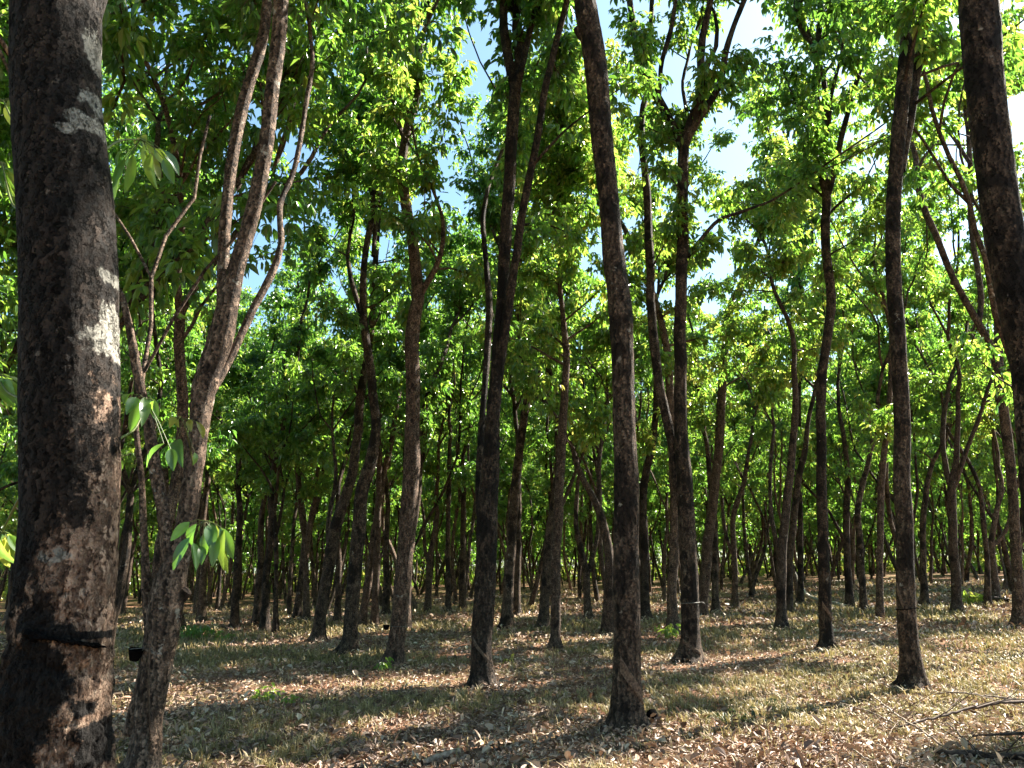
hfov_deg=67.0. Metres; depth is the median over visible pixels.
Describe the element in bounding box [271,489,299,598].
rubber tree
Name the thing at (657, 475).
rubber tree
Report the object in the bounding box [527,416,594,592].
rubber tree
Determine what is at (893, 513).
rubber tree
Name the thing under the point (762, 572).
undergrowth
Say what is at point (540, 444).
rubber tree
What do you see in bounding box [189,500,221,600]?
rubber tree
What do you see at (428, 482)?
rubber tree
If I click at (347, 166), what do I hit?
rubber tree
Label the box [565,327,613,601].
rubber tree
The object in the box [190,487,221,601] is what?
rubber tree
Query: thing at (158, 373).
rubber tree
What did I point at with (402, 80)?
rubber tree
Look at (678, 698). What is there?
grass
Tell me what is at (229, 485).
rubber tree
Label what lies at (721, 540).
rubber tree
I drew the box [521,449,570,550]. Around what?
rubber tree
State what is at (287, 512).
rubber tree
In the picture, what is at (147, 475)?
rubber tree
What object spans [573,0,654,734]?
rubber tree
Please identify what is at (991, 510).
rubber tree
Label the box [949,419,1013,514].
rubber tree
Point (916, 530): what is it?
rubber tree
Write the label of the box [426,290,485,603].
rubber tree
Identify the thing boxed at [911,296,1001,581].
rubber tree
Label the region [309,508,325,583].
rubber tree
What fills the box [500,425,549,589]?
rubber tree
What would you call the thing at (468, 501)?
rubber tree
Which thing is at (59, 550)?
rubber tree
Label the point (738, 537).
rubber tree
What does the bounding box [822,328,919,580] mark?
rubber tree
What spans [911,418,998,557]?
rubber tree
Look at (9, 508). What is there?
rubber tree
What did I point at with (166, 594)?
rubber tree
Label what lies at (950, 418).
rubber tree
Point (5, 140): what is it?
rubber tree
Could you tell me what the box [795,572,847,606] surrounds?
fallen branch
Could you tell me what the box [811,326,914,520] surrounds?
rubber tree
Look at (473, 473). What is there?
rubber tree
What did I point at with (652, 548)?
rubber tree
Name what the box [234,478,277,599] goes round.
rubber tree
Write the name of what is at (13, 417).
rubber tree
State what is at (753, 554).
rubber tree
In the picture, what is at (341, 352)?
rubber tree
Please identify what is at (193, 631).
green seedling
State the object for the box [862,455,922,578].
rubber tree
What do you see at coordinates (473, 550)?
rubber tree
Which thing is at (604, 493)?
rubber tree
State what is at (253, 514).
rubber tree
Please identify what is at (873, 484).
rubber tree
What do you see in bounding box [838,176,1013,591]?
rubber tree
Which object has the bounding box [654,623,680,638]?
green seedling
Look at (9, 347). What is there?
rubber tree
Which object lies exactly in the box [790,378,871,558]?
rubber tree
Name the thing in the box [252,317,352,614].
rubber tree
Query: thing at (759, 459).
rubber tree
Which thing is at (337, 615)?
rubber tree
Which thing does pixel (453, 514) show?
rubber tree
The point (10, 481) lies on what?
rubber tree
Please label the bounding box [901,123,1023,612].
rubber tree
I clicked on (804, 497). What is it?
rubber tree
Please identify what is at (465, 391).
rubber tree
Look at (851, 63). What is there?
rubber tree
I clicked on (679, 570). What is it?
rubber tree
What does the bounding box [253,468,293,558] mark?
rubber tree
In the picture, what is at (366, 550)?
rubber tree
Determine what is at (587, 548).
rubber tree
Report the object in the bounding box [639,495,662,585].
rubber tree
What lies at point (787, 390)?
rubber tree
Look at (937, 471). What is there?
rubber tree
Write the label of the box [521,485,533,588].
rubber tree
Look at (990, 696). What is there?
fallen branch
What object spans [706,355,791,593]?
rubber tree
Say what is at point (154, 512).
rubber tree
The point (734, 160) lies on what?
sky
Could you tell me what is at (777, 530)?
rubber tree
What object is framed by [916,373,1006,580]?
rubber tree
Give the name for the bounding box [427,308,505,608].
rubber tree
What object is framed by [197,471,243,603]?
rubber tree
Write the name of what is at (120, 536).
rubber tree
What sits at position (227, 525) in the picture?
rubber tree
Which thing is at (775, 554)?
rubber tree
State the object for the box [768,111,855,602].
rubber tree
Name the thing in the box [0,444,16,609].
rubber tree
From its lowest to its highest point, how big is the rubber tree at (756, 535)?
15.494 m
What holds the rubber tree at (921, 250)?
on the ground at (132, 602)
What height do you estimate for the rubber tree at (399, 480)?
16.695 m
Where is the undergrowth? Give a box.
[1,532,1023,600]
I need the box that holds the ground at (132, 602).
[0,570,1023,767]
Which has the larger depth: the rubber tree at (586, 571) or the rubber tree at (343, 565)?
the rubber tree at (343, 565)
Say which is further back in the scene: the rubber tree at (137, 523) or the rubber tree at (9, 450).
the rubber tree at (137, 523)
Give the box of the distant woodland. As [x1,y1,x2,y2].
[0,419,1023,598]
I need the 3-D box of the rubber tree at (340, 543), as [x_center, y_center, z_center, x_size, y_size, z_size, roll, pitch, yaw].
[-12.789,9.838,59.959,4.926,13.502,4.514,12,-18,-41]
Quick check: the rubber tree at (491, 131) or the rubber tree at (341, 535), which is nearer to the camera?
the rubber tree at (491, 131)
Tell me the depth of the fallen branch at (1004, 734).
6.68 m
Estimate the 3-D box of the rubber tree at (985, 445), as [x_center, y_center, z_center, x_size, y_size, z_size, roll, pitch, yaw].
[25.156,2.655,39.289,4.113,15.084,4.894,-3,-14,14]
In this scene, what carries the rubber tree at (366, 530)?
on the ground at (132, 602)
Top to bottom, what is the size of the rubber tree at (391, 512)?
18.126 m
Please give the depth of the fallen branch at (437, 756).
6.33 m
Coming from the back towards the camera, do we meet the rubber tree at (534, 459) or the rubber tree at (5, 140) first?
the rubber tree at (534, 459)
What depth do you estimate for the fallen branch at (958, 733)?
6.07 m
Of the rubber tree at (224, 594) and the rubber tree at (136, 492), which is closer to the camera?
the rubber tree at (136, 492)
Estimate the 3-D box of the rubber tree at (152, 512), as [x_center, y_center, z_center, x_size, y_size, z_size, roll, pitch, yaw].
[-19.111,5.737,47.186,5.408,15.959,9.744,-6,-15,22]
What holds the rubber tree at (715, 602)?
on the ground at (132, 602)
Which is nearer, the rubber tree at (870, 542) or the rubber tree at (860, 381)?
the rubber tree at (860, 381)
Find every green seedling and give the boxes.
[179,622,214,639]
[212,630,235,640]
[250,682,284,702]
[280,694,302,705]
[373,657,393,670]
[502,654,513,663]
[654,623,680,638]
[706,707,761,723]
[759,698,787,709]
[962,588,982,605]
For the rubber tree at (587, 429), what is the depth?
20.15 m
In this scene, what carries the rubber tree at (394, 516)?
on the ground at (132, 602)
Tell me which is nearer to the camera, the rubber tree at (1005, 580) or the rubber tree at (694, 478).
the rubber tree at (1005, 580)
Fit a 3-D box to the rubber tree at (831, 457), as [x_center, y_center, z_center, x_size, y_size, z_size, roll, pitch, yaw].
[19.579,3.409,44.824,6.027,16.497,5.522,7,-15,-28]
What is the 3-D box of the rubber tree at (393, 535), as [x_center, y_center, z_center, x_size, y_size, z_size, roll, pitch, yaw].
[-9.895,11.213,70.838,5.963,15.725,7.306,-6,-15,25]
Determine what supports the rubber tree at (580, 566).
on the ground at (132, 602)
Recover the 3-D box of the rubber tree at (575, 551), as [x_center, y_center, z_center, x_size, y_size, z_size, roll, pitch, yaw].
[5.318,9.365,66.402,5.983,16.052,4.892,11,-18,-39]
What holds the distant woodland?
on the ground at (132, 602)
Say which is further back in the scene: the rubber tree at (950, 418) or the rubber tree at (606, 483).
the rubber tree at (606, 483)
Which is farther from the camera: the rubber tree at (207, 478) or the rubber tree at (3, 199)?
the rubber tree at (207, 478)
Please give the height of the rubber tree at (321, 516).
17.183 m
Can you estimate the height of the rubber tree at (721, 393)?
18.556 m
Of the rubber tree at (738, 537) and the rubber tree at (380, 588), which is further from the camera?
the rubber tree at (738, 537)
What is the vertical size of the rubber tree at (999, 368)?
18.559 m
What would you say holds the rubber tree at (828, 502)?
on the ground at (132, 602)
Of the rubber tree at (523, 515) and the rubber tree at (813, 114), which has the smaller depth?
the rubber tree at (813, 114)
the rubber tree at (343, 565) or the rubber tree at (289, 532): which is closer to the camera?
the rubber tree at (343, 565)
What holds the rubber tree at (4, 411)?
on the ground at (132, 602)
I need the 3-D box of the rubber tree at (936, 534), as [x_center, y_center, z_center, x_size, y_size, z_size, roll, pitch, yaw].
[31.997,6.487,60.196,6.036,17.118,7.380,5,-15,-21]
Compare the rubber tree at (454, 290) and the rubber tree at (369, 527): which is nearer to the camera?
the rubber tree at (454, 290)
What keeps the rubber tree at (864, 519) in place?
on the ground at (132, 602)
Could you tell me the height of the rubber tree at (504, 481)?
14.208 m
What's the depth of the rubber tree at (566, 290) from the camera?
29.32 m
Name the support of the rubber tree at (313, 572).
on the ground at (132, 602)
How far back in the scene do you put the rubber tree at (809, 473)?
28.09 m
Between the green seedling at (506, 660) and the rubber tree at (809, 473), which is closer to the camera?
the green seedling at (506, 660)
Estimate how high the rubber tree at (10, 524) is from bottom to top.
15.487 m
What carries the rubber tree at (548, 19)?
on the ground at (132, 602)
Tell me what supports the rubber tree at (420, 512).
on the ground at (132, 602)
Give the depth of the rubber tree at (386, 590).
31.32 m
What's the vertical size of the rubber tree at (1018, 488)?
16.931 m
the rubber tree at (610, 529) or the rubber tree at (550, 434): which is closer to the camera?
the rubber tree at (550, 434)
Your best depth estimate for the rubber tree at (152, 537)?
58.68 m
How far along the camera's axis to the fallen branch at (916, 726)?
7.18 m
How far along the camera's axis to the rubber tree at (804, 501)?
67.38 m
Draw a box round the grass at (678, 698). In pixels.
[0,578,1023,767]
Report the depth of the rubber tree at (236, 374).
30.03 m
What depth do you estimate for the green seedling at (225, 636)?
20.82 m
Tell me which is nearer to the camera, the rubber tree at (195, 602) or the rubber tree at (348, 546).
the rubber tree at (195, 602)
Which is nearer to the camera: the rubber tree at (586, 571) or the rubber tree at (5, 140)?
the rubber tree at (5, 140)
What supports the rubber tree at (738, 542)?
on the ground at (132, 602)
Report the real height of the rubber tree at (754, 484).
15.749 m
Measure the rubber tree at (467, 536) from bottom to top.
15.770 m
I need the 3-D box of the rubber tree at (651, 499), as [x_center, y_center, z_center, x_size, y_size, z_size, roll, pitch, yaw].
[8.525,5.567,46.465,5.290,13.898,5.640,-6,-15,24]
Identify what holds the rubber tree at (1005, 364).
on the ground at (132, 602)
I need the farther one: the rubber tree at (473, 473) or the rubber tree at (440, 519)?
the rubber tree at (440, 519)
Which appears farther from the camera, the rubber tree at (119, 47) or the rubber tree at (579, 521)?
the rubber tree at (579, 521)
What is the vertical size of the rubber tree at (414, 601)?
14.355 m
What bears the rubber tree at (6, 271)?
on the ground at (132, 602)
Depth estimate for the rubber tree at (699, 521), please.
65.77 m
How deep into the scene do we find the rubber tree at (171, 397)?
26.65 m
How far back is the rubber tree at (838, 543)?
63.15 m
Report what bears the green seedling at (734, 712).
on the ground at (132, 602)
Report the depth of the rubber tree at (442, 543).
62.94 m
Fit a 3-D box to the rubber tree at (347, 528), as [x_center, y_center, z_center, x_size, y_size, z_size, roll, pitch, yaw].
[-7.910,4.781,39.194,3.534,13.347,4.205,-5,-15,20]
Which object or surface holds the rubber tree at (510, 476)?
on the ground at (132, 602)
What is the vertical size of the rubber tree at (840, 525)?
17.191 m
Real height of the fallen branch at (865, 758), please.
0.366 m
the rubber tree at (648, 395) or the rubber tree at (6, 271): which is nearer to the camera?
the rubber tree at (6, 271)
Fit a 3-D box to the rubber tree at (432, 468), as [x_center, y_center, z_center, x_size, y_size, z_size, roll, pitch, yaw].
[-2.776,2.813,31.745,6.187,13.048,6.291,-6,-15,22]
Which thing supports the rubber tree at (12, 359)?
on the ground at (132, 602)
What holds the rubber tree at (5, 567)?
on the ground at (132, 602)
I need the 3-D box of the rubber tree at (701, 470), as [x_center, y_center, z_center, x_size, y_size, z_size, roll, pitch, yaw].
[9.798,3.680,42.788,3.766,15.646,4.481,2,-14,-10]
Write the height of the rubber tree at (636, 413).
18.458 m
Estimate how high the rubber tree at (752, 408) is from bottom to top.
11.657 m
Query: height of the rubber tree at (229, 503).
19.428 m
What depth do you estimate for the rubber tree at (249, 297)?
36.39 m
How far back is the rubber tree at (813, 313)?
25.51 m
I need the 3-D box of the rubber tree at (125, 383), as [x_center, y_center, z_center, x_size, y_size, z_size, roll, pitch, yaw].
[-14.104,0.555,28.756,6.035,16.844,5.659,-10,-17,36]
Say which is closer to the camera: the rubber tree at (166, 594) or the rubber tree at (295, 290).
the rubber tree at (166, 594)
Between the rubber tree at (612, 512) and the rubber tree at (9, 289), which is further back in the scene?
the rubber tree at (612, 512)
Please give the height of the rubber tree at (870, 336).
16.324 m
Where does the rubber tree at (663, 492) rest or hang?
on the ground at (132, 602)
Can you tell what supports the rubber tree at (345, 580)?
on the ground at (132, 602)
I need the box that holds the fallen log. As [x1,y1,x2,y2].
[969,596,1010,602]
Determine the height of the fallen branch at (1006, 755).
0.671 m
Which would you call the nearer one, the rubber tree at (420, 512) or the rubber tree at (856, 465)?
the rubber tree at (856, 465)
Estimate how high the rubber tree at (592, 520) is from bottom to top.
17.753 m
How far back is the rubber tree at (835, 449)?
38.29 m
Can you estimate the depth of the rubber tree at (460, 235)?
27.12 m
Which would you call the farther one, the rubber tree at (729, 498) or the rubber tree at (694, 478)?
the rubber tree at (694, 478)
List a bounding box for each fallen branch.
[420,748,460,764]
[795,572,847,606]
[829,713,878,766]
[840,695,898,734]
[869,645,957,749]
[887,681,1023,729]
[893,691,1023,766]
[930,733,1023,759]
[934,678,1023,707]
[955,727,1023,737]
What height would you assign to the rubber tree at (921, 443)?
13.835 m
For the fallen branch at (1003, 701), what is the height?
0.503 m
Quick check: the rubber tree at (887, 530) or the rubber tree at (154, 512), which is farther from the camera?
the rubber tree at (887, 530)
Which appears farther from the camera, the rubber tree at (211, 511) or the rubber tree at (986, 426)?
the rubber tree at (211, 511)
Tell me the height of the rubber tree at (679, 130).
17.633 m
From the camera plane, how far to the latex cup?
7.89 m
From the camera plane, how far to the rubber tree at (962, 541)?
45.84 m
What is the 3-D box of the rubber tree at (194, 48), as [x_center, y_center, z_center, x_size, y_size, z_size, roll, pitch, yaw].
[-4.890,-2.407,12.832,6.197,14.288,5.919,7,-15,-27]
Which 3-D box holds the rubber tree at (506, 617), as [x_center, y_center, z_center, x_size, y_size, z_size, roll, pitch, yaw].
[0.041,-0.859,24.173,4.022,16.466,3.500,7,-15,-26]
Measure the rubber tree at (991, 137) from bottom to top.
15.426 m
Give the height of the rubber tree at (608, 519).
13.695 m
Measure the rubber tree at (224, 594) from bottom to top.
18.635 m
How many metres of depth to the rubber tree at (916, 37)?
11.04 m
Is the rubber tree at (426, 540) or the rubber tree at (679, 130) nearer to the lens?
the rubber tree at (679, 130)
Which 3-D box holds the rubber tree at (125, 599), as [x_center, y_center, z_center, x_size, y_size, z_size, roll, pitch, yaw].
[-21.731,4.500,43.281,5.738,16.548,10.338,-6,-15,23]
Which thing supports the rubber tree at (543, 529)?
on the ground at (132, 602)
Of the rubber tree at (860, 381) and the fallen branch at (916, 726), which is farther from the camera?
the rubber tree at (860, 381)
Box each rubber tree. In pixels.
[0,0,17,378]
[0,0,179,767]
[0,0,392,767]
[0,0,463,341]
[0,2,14,322]
[0,12,154,315]
[0,20,17,286]
[0,55,261,643]
[0,131,136,490]
[0,214,17,442]
[0,257,16,413]
[0,284,175,630]
[0,296,121,625]
[0,331,17,537]
[0,405,17,495]
[0,438,16,525]
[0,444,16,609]
[0,456,16,510]
[0,506,17,601]
[2,498,17,530]
[5,61,215,367]
[102,0,387,583]
[102,70,213,449]
[118,305,263,568]
[118,513,139,560]
[119,467,155,547]
[120,161,221,629]
[120,265,216,520]
[120,286,186,512]
[120,440,177,614]
[120,468,144,509]
[132,483,157,603]
[132,518,199,550]
[136,396,244,532]
[147,468,229,542]
[157,251,271,630]
[168,244,326,586]
[168,284,251,622]
[170,284,293,614]
[171,336,255,609]
[184,321,350,534]
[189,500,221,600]
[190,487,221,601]
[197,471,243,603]
[206,457,231,606]
[208,487,244,599]
[210,302,330,606]
[210,369,348,633]
[214,492,260,599]
[220,264,359,625]
[220,324,289,606]
[226,143,370,632]
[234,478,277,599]
[246,466,317,604]
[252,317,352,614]
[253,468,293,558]
[262,252,349,620]
[264,471,305,598]
[267,42,444,643]
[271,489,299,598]
[273,273,389,620]
[278,3,441,654]
[278,426,347,605]
[283,470,322,597]
[288,474,331,599]
[294,360,353,607]
[303,473,340,590]
[306,468,356,600]
[308,326,400,623]
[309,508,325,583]
[310,281,405,614]
[319,0,497,668]
[324,325,397,598]
[327,359,391,610]
[327,496,351,553]
[329,441,361,602]
[330,471,359,594]
[334,216,410,624]
[341,477,375,566]
[343,492,372,546]
[345,203,511,627]
[345,300,476,606]
[346,294,474,609]
[346,430,384,599]
[354,297,489,611]
[358,217,480,625]
[365,448,400,567]
[367,424,402,600]
[367,440,444,594]
[370,478,398,584]
[374,331,427,527]
[379,205,515,618]
[390,452,425,565]
[394,438,454,595]
[397,258,470,611]
[414,496,431,551]
[416,373,459,594]
[417,494,432,591]
[420,324,476,596]
[424,66,659,627]
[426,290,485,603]
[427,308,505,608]
[428,408,457,579]
[429,451,460,584]
[435,300,558,614]
[438,0,672,689]
[440,410,475,596]
[440,437,475,592]
[441,390,522,521]
[441,482,475,589]
[444,136,613,634]
[446,313,522,595]
[446,368,511,597]
[446,377,522,590]
[451,419,540,531]
[452,342,543,540]
[461,352,542,560]
[463,260,612,618]
[469,20,657,650]
[469,100,580,628]
[486,403,528,595]
[495,33,754,630]
[500,390,548,590]
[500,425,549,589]
[500,486,528,540]
[502,392,565,592]
[510,456,552,572]
[511,301,574,501]
[514,192,637,588]
[516,241,597,607]
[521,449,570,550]
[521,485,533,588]
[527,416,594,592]
[527,465,549,538]
[532,407,592,590]
[545,396,574,590]
[562,489,588,587]
[563,347,612,577]
[564,379,613,518]
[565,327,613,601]
[568,290,673,576]
[568,369,613,597]
[570,431,613,589]
[571,490,608,563]
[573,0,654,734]
[585,444,613,536]
[586,395,613,589]
[593,386,665,541]
[595,452,613,525]
[601,395,688,560]
[602,391,663,511]
[605,303,666,557]
[606,303,696,600]
[608,0,955,664]
[617,98,739,620]
[636,216,746,614]
[636,326,697,589]
[636,392,693,592]
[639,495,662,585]
[641,311,825,608]
[642,237,796,596]
[643,392,730,582]
[645,410,704,578]
[647,411,666,587]
[647,487,669,575]
[649,292,717,593]
[658,59,877,617]
[660,130,858,629]
[664,319,726,515]
[671,276,790,587]
[689,362,729,521]
[689,441,756,581]
[691,271,815,595]
[691,416,758,582]
[693,472,711,580]
[696,348,791,590]
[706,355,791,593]
[706,423,752,548]
[710,434,767,583]
[713,310,808,588]
[737,0,916,649]
[738,401,787,553]
[741,233,868,614]
[744,351,877,581]
[747,220,886,604]
[747,414,785,573]
[751,390,803,535]
[758,391,815,582]
[760,376,815,566]
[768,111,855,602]
[779,452,818,580]
[780,230,915,529]
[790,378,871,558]
[793,102,919,619]
[795,416,839,539]
[801,198,935,585]
[803,384,871,564]
[803,393,834,523]
[807,186,959,611]
[807,369,857,577]
[810,0,1023,693]
[810,315,883,584]
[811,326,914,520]
[812,397,844,579]
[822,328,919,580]
[827,390,891,559]
[829,0,1023,413]
[830,445,889,578]
[834,342,895,570]
[835,0,1023,627]
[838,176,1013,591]
[848,210,945,544]
[861,417,919,535]
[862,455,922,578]
[865,449,895,524]
[867,476,920,534]
[874,307,994,604]
[886,225,992,605]
[886,371,946,583]
[892,225,997,584]
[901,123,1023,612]
[904,277,1023,590]
[907,326,989,578]
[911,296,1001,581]
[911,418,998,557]
[911,423,958,567]
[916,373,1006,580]
[920,412,978,567]
[941,271,1018,596]
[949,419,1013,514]
[956,318,1017,470]
[958,0,1023,538]
[959,405,1013,577]
[963,422,1020,507]
[966,442,1008,563]
[967,351,1013,416]
[980,363,1022,550]
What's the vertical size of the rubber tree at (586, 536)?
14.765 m
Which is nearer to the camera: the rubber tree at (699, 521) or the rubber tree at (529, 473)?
the rubber tree at (529, 473)
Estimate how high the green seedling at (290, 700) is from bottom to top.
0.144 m
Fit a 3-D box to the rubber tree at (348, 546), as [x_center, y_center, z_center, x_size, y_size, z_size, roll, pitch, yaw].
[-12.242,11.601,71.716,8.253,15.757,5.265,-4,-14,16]
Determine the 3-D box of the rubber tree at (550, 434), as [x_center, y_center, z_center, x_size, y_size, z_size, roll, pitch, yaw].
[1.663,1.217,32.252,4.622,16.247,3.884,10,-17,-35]
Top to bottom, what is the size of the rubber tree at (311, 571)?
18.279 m
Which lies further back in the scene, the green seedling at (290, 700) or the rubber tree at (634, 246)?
the rubber tree at (634, 246)
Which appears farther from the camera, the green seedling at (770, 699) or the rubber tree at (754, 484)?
the rubber tree at (754, 484)
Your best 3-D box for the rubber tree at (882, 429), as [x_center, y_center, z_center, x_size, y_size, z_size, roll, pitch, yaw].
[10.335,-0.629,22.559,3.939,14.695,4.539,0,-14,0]
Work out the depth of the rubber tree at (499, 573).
56.23 m
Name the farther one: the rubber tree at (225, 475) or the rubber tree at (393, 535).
the rubber tree at (393, 535)
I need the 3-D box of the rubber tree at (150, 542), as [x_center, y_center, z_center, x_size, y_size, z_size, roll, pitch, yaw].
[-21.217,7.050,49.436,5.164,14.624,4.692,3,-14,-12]
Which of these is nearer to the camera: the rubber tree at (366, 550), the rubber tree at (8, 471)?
the rubber tree at (8, 471)
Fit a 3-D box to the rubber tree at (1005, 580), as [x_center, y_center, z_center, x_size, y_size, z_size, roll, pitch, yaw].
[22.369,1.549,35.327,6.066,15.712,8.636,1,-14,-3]
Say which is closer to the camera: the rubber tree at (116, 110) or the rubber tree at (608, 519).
the rubber tree at (116, 110)
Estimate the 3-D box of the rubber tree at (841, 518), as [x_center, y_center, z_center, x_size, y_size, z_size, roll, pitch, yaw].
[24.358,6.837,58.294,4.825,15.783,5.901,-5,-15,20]
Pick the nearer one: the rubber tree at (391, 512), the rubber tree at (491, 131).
the rubber tree at (491, 131)
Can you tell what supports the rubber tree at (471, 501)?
on the ground at (132, 602)
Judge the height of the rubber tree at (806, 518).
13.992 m
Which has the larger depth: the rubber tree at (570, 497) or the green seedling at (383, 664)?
the rubber tree at (570, 497)
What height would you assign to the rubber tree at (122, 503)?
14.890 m
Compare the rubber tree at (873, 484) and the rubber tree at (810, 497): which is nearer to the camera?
the rubber tree at (873, 484)
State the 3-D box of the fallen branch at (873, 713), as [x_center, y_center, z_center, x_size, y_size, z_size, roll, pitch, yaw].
[3.436,3.143,7.643,0.284,0.351,1.752,0,-14,1]
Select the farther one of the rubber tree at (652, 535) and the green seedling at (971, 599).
the rubber tree at (652, 535)
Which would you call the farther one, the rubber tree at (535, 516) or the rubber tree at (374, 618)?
the rubber tree at (535, 516)
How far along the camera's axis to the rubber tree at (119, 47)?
10.24 m
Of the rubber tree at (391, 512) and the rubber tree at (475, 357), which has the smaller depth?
the rubber tree at (475, 357)
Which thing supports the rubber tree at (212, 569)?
on the ground at (132, 602)
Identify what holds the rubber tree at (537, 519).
on the ground at (132, 602)
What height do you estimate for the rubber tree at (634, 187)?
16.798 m
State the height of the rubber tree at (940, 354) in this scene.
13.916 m
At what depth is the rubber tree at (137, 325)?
25.00 m
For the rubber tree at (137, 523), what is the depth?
54.24 m
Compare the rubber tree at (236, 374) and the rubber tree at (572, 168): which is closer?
the rubber tree at (572, 168)
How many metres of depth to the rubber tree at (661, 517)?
70.39 m
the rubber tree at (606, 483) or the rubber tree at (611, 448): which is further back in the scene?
the rubber tree at (606, 483)
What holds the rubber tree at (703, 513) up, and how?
on the ground at (132, 602)
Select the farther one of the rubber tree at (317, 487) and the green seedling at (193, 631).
the rubber tree at (317, 487)
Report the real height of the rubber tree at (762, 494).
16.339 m
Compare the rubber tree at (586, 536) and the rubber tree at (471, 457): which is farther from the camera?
the rubber tree at (586, 536)
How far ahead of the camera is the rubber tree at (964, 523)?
60.17 m
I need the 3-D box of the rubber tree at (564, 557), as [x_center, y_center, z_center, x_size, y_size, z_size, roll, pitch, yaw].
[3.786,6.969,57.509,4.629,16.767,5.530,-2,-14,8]
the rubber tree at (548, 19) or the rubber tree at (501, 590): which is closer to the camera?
the rubber tree at (548, 19)
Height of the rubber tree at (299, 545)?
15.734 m
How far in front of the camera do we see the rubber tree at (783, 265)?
21.39 m
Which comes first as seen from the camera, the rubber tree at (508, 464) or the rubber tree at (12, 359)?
the rubber tree at (12, 359)
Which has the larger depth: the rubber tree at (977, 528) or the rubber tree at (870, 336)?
the rubber tree at (977, 528)
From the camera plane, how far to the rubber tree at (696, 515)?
71.42 m
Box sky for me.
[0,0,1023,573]
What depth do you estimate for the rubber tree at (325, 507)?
56.21 m
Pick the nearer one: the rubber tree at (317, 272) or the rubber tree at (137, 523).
the rubber tree at (317, 272)
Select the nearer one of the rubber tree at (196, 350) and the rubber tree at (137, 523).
the rubber tree at (196, 350)
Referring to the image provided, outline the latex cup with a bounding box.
[646,709,657,721]
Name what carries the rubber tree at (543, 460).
on the ground at (132, 602)
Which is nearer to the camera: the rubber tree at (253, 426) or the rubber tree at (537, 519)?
the rubber tree at (253, 426)
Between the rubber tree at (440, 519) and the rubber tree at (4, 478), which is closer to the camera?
the rubber tree at (4, 478)
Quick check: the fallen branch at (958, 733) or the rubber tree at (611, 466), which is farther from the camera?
the rubber tree at (611, 466)
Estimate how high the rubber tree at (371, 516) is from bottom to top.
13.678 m
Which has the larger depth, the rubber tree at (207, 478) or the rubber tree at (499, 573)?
the rubber tree at (499, 573)
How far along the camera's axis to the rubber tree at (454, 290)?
24.50 m
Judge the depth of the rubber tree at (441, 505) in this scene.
51.59 m
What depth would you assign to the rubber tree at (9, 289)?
12.89 m
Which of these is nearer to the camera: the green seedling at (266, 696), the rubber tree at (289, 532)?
the green seedling at (266, 696)
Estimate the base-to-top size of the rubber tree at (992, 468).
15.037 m
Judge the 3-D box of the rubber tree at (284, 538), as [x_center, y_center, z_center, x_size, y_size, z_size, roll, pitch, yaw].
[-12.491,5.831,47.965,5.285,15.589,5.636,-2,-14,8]

